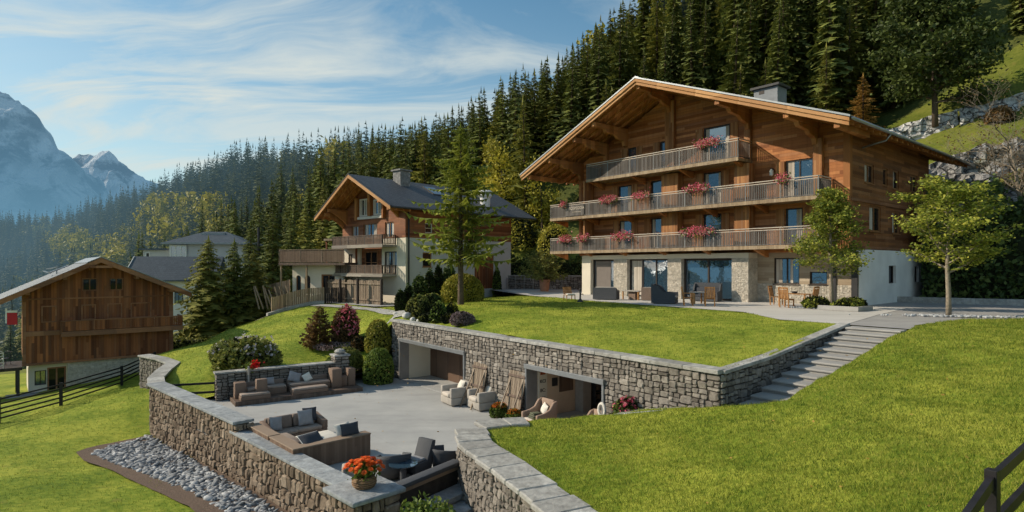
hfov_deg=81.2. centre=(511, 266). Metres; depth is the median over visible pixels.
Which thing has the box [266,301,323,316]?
garden curb
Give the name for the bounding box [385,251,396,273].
window
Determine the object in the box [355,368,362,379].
rail fence
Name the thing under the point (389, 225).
window
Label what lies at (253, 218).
spruce tree
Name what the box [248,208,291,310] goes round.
spruce tree
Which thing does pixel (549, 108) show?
spruce tree
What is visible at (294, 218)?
spruce tree
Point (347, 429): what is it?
pillow
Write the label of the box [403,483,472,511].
garden steps
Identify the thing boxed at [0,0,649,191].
sky
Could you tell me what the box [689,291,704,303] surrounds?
teak table
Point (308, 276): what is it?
window
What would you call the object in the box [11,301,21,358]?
spruce tree
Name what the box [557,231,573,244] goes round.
flower box
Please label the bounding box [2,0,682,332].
broadleaf woods
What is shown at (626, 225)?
window
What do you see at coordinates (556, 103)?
spruce tree
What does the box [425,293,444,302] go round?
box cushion
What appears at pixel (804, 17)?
spruce tree
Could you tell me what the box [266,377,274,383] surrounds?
pillow
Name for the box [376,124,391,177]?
spruce tree
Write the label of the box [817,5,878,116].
spruce tree
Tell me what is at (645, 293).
wicker armchair
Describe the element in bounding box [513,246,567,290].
potted shrub
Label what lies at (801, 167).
window
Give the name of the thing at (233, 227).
spruce tree
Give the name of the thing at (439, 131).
spruce tree
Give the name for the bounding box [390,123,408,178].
spruce tree
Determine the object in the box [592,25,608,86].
spruce tree
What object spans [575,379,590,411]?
locker
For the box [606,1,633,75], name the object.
spruce tree
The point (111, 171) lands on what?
rocky ridge
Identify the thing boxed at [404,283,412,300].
yew shrub
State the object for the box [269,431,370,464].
corner sofa
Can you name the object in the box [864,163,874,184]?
window
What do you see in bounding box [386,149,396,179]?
spruce tree
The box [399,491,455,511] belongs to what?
shrub
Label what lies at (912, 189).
window
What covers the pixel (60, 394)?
rail fence
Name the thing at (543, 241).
hillside bush
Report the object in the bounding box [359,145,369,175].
spruce tree
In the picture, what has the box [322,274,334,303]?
door
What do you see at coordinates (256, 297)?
plank
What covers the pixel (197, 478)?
gravel
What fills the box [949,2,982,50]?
spruce tree
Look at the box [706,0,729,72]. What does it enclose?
spruce tree
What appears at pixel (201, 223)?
spruce tree
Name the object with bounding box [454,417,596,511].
dry stone wall
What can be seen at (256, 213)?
spruce tree
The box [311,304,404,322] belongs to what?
garden path
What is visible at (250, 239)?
spruce tree
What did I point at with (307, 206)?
spruce tree
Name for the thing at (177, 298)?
window
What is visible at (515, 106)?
spruce tree
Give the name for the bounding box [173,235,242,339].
spruce tree
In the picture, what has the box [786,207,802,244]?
window
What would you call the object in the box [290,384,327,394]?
ottoman
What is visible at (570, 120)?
spruce tree
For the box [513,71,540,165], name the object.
spruce tree
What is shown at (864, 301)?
shrub
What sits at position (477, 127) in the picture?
spruce tree
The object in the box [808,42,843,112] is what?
spruce tree
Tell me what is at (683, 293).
teak chair
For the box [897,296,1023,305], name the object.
kerb wall
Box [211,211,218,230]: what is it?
spruce tree
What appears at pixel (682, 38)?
spruce tree
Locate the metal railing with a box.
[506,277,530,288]
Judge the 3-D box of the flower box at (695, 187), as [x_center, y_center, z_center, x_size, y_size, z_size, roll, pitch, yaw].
[12.771,-5.349,41.355,0.882,1.001,2.256,0,0,-40]
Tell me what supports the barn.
on the lawn at (7, 384)
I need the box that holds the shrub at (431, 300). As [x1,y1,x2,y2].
[424,293,434,305]
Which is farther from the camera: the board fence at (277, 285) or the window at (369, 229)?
the board fence at (277, 285)
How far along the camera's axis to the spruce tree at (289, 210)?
138.80 m
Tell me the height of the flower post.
1.620 m
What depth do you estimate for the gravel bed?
19.88 m
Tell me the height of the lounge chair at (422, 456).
0.896 m
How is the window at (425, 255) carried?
in the chalet at (362, 210)
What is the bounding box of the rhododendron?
[331,303,360,343]
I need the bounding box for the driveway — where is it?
[490,289,1023,328]
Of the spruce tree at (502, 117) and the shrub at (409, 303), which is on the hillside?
the spruce tree at (502, 117)
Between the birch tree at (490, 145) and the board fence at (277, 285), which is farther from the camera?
the birch tree at (490, 145)
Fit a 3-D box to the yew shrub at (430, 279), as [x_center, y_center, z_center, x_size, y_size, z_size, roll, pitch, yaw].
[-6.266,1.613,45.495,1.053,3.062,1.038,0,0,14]
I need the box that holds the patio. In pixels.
[505,290,905,323]
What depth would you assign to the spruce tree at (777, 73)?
83.04 m
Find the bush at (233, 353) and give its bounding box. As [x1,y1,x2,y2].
[207,333,282,371]
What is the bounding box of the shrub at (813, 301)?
[800,295,829,307]
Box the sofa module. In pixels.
[247,423,298,440]
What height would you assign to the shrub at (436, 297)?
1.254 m
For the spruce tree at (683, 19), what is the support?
on the hillside
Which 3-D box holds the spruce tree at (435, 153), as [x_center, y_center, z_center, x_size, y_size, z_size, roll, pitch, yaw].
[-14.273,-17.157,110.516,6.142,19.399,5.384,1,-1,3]
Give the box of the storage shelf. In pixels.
[591,383,600,409]
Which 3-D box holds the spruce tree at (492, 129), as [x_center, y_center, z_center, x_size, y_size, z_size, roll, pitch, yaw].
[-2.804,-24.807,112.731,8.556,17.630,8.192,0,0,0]
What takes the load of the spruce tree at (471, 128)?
on the hillside
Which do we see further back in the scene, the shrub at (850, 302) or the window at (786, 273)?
the window at (786, 273)
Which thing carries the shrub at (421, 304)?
on the lawn at (199, 376)
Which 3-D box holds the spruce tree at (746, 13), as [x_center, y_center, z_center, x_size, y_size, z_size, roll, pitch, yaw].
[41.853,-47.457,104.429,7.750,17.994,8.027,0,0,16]
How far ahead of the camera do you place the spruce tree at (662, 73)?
92.49 m
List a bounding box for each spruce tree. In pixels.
[0,325,21,361]
[0,333,11,361]
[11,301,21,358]
[12,308,25,367]
[131,232,142,258]
[137,233,144,255]
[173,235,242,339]
[196,203,208,233]
[209,209,215,231]
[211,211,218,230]
[214,201,224,231]
[217,238,256,330]
[223,204,232,231]
[225,196,240,231]
[226,249,275,328]
[228,199,244,236]
[238,202,244,233]
[238,220,265,276]
[240,194,252,237]
[245,200,256,238]
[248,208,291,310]
[249,185,267,251]
[250,185,262,226]
[253,208,271,278]
[261,180,283,256]
[265,207,285,280]
[272,166,286,204]
[273,171,286,224]
[274,214,306,291]
[276,205,282,240]
[280,189,292,248]
[280,193,289,233]
[281,167,298,231]
[281,198,288,237]
[283,204,300,269]
[284,179,300,238]
[285,207,317,262]
[286,196,304,244]
[297,167,319,244]
[302,204,312,248]
[308,145,327,227]
[309,151,319,198]
[309,181,330,248]
[310,177,316,208]
[310,195,324,248]
[313,162,332,219]
[315,143,327,187]
[319,149,338,224]
[320,137,348,262]
[321,183,329,246]
[331,145,341,178]
[341,141,356,179]
[353,133,364,173]
[354,128,362,172]
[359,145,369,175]
[360,141,377,176]
[364,133,377,164]
[366,127,374,156]
[371,136,379,177]
[373,127,381,172]
[375,136,386,178]
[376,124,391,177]
[380,129,395,178]
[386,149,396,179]
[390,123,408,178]
[398,128,413,181]
[406,122,417,168]
[408,124,426,183]
[410,131,435,183]
[411,117,433,173]
[418,129,438,182]
[425,122,442,184]
[425,124,432,154]
[428,119,438,161]
[429,113,459,186]
[430,116,443,173]
[438,115,447,182]
[440,106,459,187]
[450,106,472,188]
[454,105,460,134]
[463,96,500,187]
[467,101,476,144]
[467,105,478,178]
[473,89,494,150]
[481,91,505,167]
[489,80,511,179]
[494,77,505,135]
[497,73,517,142]
[499,97,545,224]
[500,72,527,199]
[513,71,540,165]
[517,80,521,109]
[522,69,551,160]
[522,73,531,105]
[532,59,549,119]
[536,55,553,153]
[537,51,567,155]
[537,64,570,154]
[554,47,582,141]
[559,56,569,109]
[563,49,569,88]
[565,42,576,98]
[568,32,595,123]
[568,39,582,107]
[575,33,589,74]
[579,28,610,120]
[580,24,606,84]
[590,29,604,92]
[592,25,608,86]
[598,2,638,104]
[598,81,610,105]
[603,11,616,83]
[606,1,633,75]
[610,11,638,89]
[612,12,640,74]
[625,28,639,74]
[627,3,637,41]
[633,0,655,65]
[636,0,666,57]
[637,0,682,80]
[638,47,650,78]
[654,0,684,73]
[654,0,687,68]
[656,30,676,83]
[666,8,683,83]
[676,0,713,84]
[677,0,712,88]
[678,0,715,80]
[688,2,723,90]
[699,0,717,38]
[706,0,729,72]
[710,0,745,41]
[710,0,765,89]
[716,7,759,96]
[733,0,764,93]
[734,64,752,96]
[738,0,769,29]
[744,0,776,63]
[756,0,815,103]
[758,57,771,85]
[759,0,809,104]
[760,0,795,103]
[791,0,816,70]
[797,3,854,113]
[801,0,825,68]
[801,0,857,114]
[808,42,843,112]
[809,0,847,66]
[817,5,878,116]
[835,0,880,96]
[857,0,891,70]
[864,1,911,109]
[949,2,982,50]
[1006,0,1023,34]
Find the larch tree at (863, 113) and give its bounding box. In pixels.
[847,74,885,127]
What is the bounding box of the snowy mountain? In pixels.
[0,92,113,224]
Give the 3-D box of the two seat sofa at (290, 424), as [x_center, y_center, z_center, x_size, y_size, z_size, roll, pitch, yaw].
[-8.011,5.890,21.979,2.200,0.860,0.930,0,0,-43]
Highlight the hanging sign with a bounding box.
[5,300,17,324]
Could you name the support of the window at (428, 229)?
in the chalet at (362, 210)
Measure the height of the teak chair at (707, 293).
1.154 m
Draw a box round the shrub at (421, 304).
[410,294,430,317]
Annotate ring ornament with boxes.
[597,402,606,414]
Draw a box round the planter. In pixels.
[787,305,872,311]
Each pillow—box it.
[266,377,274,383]
[269,416,282,430]
[288,371,301,381]
[297,409,313,425]
[297,431,322,443]
[302,372,312,380]
[302,407,316,419]
[332,422,348,435]
[340,421,358,436]
[457,380,464,387]
[484,385,491,391]
[541,402,547,412]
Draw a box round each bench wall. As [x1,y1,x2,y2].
[213,348,349,400]
[395,459,459,507]
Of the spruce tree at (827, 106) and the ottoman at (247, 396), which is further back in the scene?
the spruce tree at (827, 106)
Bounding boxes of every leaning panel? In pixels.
[460,362,487,409]
[495,370,524,418]
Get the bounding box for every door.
[47,366,65,389]
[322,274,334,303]
[365,251,377,273]
[430,348,462,382]
[475,253,492,288]
[593,260,613,286]
[630,259,666,296]
[684,258,731,300]
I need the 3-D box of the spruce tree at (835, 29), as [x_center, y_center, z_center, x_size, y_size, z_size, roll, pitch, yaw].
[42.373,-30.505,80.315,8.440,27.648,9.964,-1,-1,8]
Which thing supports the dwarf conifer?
on the lawn at (199, 376)
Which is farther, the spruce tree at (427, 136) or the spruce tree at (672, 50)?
the spruce tree at (427, 136)
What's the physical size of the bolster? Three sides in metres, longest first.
1.000 x 0.300 x 0.252 m
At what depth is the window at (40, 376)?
41.08 m
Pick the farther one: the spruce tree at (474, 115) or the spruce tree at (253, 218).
the spruce tree at (253, 218)
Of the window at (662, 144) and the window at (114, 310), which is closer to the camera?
the window at (114, 310)
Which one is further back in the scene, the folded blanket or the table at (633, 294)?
the table at (633, 294)
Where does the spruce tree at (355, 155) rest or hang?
on the hillside
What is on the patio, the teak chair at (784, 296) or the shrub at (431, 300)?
the teak chair at (784, 296)
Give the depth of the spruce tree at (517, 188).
92.59 m
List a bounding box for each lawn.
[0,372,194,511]
[159,294,834,397]
[488,318,1023,511]
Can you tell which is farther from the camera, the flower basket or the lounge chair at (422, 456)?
the lounge chair at (422, 456)
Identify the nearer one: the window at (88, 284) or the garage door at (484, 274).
the window at (88, 284)
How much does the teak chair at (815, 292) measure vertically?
1.175 m
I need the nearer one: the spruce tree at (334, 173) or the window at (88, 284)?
the window at (88, 284)
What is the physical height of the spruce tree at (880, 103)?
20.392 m
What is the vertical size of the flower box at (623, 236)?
0.990 m
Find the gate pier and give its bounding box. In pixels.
[323,474,405,511]
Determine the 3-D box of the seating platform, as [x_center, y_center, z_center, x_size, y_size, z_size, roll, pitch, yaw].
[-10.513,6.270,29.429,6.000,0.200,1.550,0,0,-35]
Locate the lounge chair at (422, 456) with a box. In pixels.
[408,437,435,474]
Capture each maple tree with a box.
[784,186,874,302]
[886,174,1023,316]
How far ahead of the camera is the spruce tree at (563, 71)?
109.30 m
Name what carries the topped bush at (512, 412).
on the terrace
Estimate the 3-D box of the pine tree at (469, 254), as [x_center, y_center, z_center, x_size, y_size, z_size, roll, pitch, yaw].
[-3.359,-3.124,38.839,7.588,12.548,7.616,0,0,0]
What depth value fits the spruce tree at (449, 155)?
107.75 m
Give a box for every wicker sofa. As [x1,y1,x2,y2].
[593,287,619,299]
[651,284,677,303]
[690,282,721,300]
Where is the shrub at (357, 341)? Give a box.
[350,335,364,351]
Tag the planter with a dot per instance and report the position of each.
(846, 308)
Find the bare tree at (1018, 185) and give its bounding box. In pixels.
[922,66,1023,214]
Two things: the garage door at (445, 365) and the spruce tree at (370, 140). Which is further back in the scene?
the spruce tree at (370, 140)
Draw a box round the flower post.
[241,360,264,381]
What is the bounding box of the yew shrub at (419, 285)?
[411,274,428,298]
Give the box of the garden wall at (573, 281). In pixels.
[508,275,581,296]
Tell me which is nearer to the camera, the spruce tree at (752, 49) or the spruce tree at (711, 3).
the spruce tree at (752, 49)
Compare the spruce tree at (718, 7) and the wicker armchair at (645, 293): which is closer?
the wicker armchair at (645, 293)
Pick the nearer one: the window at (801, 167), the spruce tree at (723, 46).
the window at (801, 167)
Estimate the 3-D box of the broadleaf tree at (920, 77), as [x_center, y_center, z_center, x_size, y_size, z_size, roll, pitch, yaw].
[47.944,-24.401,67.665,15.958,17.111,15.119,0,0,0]
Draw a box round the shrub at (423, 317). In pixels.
[418,312,429,322]
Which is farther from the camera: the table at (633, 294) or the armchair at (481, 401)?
the table at (633, 294)
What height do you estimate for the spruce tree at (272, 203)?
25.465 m
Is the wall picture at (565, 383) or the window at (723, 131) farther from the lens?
the window at (723, 131)
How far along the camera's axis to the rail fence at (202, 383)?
28.33 m
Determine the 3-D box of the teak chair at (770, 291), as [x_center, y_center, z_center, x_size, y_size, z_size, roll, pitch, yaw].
[16.171,1.784,36.710,0.594,1.175,0.700,0,0,-45]
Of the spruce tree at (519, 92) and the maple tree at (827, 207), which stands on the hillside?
the spruce tree at (519, 92)
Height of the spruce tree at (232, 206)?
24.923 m
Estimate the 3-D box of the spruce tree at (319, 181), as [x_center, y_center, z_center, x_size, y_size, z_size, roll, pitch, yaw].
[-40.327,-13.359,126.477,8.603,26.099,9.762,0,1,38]
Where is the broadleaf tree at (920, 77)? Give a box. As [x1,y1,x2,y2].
[858,0,1023,126]
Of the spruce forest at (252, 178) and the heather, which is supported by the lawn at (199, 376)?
the heather
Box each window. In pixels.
[35,370,45,384]
[41,305,56,322]
[81,304,95,319]
[82,278,96,290]
[107,303,121,318]
[109,278,122,289]
[131,302,150,317]
[170,245,186,256]
[174,292,182,302]
[297,275,300,296]
[305,276,309,288]
[349,254,352,262]
[352,226,357,237]
[360,199,366,216]
[364,223,376,238]
[373,199,380,214]
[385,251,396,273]
[386,222,393,237]
[422,252,432,267]
[425,223,431,232]
[619,185,631,210]
[620,220,631,249]
[628,147,635,171]
[651,180,660,209]
[651,218,660,248]
[660,141,664,166]
[704,124,729,159]
[704,171,720,204]
[704,213,720,246]
[773,258,799,284]
[786,158,812,196]
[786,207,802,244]
[808,272,827,285]
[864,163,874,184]
[869,206,881,232]
[883,168,888,186]
[889,266,892,282]
[892,211,900,234]
[893,170,899,190]
[910,175,915,192]
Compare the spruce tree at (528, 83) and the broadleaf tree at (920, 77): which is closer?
the broadleaf tree at (920, 77)
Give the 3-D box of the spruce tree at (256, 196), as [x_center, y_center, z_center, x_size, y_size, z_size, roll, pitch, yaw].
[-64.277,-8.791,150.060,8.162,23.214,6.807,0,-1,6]
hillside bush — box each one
[511,218,540,250]
[535,221,570,254]
[566,189,578,204]
[999,168,1023,190]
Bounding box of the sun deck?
[0,351,21,395]
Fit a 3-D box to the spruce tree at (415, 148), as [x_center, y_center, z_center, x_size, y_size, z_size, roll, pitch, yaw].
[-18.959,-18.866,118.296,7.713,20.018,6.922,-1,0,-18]
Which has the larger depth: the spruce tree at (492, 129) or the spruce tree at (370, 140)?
the spruce tree at (370, 140)
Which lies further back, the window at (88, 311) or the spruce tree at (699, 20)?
the spruce tree at (699, 20)
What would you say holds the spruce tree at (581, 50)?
on the hillside
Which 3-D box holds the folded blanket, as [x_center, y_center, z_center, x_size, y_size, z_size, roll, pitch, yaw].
[0.930,5.780,23.190,0.500,0.210,0.400,0,0,-30]
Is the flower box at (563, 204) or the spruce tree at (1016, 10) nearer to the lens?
the flower box at (563, 204)
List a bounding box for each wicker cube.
[233,381,245,398]
[255,378,266,391]
[328,367,341,387]
[342,374,347,385]
[344,366,354,385]
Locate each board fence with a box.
[261,280,289,307]
[324,287,346,303]
[325,278,382,304]
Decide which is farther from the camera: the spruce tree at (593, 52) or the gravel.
the spruce tree at (593, 52)
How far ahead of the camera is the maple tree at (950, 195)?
27.86 m
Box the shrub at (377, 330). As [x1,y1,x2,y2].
[364,318,391,352]
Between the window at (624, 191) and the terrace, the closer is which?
the terrace
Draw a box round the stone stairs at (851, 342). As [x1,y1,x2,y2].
[739,326,906,404]
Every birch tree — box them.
[297,187,305,208]
[473,130,507,189]
[480,140,519,202]
[522,152,564,235]
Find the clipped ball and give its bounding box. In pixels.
[362,346,394,384]
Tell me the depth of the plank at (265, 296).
57.59 m
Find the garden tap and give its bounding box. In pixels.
[577,289,582,301]
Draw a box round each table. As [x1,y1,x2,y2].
[295,430,336,438]
[389,459,417,481]
[622,290,640,299]
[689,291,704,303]
[777,293,810,305]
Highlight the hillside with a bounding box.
[0,0,1023,398]
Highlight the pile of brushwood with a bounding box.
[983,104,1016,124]
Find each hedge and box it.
[173,333,218,349]
[511,249,581,274]
[919,173,1023,298]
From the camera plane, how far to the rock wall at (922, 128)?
67.51 m
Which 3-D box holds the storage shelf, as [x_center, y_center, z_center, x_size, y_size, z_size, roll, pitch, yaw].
[4.077,5.535,26.941,1.500,1.630,0.590,0,0,-38]
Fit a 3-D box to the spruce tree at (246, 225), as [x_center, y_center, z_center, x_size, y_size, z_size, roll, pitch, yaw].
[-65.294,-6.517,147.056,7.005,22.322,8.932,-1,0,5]
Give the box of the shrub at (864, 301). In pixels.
[849,297,867,305]
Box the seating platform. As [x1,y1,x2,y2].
[229,384,362,406]
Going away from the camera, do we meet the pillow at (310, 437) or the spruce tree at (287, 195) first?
the pillow at (310, 437)
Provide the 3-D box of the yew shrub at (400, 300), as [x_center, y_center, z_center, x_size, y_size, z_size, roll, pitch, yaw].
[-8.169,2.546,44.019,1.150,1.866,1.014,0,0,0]
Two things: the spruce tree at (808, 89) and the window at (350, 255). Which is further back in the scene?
the spruce tree at (808, 89)
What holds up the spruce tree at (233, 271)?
on the hillside
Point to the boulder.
(405, 315)
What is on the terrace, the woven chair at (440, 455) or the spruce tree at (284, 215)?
the woven chair at (440, 455)
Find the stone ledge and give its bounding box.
[619,407,679,413]
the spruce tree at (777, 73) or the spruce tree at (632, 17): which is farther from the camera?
the spruce tree at (632, 17)
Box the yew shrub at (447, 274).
[443,264,456,287]
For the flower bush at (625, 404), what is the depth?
19.97 m
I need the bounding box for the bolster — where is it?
[289,437,301,443]
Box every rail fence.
[0,352,155,422]
[172,381,215,399]
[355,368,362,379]
[962,442,1023,511]
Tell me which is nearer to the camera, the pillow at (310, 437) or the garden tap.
the pillow at (310, 437)
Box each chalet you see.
[314,168,536,303]
[520,76,974,304]
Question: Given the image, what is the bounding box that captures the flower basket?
[342,456,384,489]
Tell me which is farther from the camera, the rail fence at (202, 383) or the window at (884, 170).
the window at (884, 170)
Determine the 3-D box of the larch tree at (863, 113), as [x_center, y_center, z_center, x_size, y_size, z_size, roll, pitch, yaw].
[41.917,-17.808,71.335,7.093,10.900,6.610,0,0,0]
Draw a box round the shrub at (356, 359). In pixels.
[334,347,363,368]
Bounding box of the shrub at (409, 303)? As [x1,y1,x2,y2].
[404,298,413,314]
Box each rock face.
[929,137,1023,222]
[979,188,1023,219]
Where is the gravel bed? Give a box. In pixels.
[76,436,287,511]
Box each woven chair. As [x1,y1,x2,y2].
[375,452,411,478]
[432,445,456,466]
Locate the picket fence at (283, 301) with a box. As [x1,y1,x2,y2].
[271,287,323,310]
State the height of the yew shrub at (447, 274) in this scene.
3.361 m
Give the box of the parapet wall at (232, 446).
[138,354,351,511]
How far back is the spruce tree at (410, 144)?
122.55 m
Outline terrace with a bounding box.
[154,378,494,481]
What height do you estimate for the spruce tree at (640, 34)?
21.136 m
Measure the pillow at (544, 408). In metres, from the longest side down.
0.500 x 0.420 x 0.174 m
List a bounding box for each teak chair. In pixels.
[681,286,693,305]
[704,287,715,306]
[768,286,782,304]
[778,287,793,307]
[803,286,819,298]
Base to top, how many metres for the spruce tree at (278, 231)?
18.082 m
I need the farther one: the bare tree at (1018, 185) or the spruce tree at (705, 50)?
the spruce tree at (705, 50)
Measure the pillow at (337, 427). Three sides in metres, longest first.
0.620 x 0.500 x 0.193 m
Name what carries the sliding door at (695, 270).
in the chalet at (625, 142)
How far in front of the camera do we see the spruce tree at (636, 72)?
107.10 m
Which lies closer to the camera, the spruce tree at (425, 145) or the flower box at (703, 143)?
the flower box at (703, 143)
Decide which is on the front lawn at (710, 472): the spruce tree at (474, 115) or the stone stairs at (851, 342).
the stone stairs at (851, 342)
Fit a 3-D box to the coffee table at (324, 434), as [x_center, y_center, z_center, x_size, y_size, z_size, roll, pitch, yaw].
[-6.818,6.160,20.993,1.240,0.420,1.000,0,0,-43]
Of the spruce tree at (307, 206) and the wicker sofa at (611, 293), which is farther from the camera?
the spruce tree at (307, 206)
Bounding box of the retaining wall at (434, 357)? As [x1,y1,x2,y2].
[390,319,849,417]
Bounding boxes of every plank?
[253,286,259,308]
[254,286,263,308]
[262,285,268,308]
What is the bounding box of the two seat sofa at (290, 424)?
[260,411,327,435]
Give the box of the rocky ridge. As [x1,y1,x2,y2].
[73,151,158,201]
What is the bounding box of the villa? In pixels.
[138,227,262,276]
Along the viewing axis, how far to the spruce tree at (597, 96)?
97.13 m
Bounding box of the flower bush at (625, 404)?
[612,395,638,413]
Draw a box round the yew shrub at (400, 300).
[394,288,407,310]
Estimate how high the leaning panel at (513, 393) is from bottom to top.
1.963 m
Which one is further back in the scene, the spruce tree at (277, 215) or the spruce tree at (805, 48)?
the spruce tree at (277, 215)
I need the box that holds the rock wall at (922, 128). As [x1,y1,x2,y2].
[887,92,1023,140]
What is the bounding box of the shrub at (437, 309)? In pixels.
[428,300,446,322]
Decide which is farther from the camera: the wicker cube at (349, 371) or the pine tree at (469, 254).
the pine tree at (469, 254)
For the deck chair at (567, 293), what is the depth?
42.33 m
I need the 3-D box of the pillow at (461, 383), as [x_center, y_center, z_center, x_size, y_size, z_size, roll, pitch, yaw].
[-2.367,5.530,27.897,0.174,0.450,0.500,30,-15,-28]
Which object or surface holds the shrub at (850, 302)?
in the planter
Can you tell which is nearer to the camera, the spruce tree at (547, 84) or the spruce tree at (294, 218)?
the spruce tree at (547, 84)
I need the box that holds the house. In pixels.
[128,256,228,333]
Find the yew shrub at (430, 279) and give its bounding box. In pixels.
[425,267,435,292]
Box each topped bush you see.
[489,401,507,418]
[504,408,520,417]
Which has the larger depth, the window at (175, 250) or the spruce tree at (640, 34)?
the spruce tree at (640, 34)
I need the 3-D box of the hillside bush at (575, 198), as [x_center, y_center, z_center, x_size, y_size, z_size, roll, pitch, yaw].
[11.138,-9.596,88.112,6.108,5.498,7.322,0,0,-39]
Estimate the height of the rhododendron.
2.518 m
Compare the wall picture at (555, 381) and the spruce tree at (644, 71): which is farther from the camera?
the spruce tree at (644, 71)
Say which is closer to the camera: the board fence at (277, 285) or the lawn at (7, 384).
the lawn at (7, 384)
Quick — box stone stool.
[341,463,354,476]
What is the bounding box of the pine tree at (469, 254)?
[405,123,513,304]
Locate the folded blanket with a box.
[528,411,541,419]
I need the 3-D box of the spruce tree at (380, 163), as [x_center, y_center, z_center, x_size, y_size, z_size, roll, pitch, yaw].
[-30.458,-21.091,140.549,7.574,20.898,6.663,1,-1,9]
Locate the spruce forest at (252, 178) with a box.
[0,0,1023,358]
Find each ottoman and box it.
[239,390,270,400]
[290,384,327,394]
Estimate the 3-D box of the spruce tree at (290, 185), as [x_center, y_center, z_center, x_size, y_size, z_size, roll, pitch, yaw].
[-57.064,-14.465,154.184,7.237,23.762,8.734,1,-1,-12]
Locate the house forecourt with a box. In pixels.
[328,301,393,305]
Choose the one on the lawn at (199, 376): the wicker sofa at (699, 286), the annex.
the annex
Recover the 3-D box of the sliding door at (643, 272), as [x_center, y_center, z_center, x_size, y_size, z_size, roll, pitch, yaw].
[10.667,0.920,46.236,0.130,2.920,3.780,0,0,-40]
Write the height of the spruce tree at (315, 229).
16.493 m
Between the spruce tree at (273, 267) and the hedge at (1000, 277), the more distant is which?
the spruce tree at (273, 267)
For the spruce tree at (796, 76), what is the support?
on the hillside
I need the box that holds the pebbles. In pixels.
[848,313,1023,317]
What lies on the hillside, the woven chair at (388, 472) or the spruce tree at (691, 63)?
the spruce tree at (691, 63)
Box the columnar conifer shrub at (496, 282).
[492,267,501,296]
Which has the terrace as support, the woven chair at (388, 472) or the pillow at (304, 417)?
the woven chair at (388, 472)
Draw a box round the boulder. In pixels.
[402,312,410,318]
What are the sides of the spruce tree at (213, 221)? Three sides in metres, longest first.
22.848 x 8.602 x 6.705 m
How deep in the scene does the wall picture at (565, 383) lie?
25.94 m
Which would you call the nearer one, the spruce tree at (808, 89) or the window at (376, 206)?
the window at (376, 206)
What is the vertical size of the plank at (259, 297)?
2.201 m
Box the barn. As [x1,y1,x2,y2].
[0,257,190,398]
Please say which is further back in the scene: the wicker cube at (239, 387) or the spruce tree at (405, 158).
the spruce tree at (405, 158)
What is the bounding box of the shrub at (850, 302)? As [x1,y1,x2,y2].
[829,297,863,306]
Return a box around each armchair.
[441,380,469,405]
[467,388,495,410]
[521,397,557,420]
[587,408,597,414]
[641,287,650,299]
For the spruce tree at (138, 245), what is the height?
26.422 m
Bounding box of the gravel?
[91,435,282,511]
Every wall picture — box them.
[552,377,557,385]
[559,376,572,391]
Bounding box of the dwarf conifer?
[298,307,336,349]
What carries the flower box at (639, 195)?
attached to the chalet at (625, 142)
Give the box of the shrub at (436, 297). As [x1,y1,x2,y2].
[430,292,441,301]
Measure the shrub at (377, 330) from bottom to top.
2.048 m
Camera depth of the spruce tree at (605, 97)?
88.56 m
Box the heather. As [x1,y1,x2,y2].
[449,311,475,325]
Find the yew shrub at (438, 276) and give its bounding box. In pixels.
[433,264,444,294]
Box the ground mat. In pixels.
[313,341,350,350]
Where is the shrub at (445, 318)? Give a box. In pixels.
[440,312,451,323]
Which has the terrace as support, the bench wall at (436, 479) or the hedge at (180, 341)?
the bench wall at (436, 479)
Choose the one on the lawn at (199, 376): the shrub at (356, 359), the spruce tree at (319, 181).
the shrub at (356, 359)
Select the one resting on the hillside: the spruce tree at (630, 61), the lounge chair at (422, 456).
the spruce tree at (630, 61)
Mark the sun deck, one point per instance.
(16, 366)
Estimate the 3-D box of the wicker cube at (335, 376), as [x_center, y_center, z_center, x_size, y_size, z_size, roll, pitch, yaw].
[-9.057,5.695,30.612,0.500,0.950,0.650,0,0,-35]
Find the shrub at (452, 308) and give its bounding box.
[445,302,458,313]
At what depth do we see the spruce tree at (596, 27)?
129.05 m
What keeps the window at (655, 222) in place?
in the chalet at (625, 142)
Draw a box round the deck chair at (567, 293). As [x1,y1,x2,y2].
[563,287,575,299]
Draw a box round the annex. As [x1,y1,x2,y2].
[278,238,368,304]
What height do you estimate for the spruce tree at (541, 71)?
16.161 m
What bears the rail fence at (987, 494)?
on the front lawn at (710, 472)
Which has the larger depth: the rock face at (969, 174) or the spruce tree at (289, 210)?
the spruce tree at (289, 210)
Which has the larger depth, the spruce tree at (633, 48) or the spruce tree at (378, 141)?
the spruce tree at (378, 141)
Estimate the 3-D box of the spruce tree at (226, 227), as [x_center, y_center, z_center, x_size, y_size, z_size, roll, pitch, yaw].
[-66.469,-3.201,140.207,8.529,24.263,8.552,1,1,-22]
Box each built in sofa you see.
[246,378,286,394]
[286,374,330,391]
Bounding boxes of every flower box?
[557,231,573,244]
[559,200,567,208]
[576,233,588,242]
[598,194,620,203]
[610,229,632,241]
[630,187,650,200]
[679,224,715,238]
[681,182,710,195]
[692,135,720,149]
[773,172,790,183]

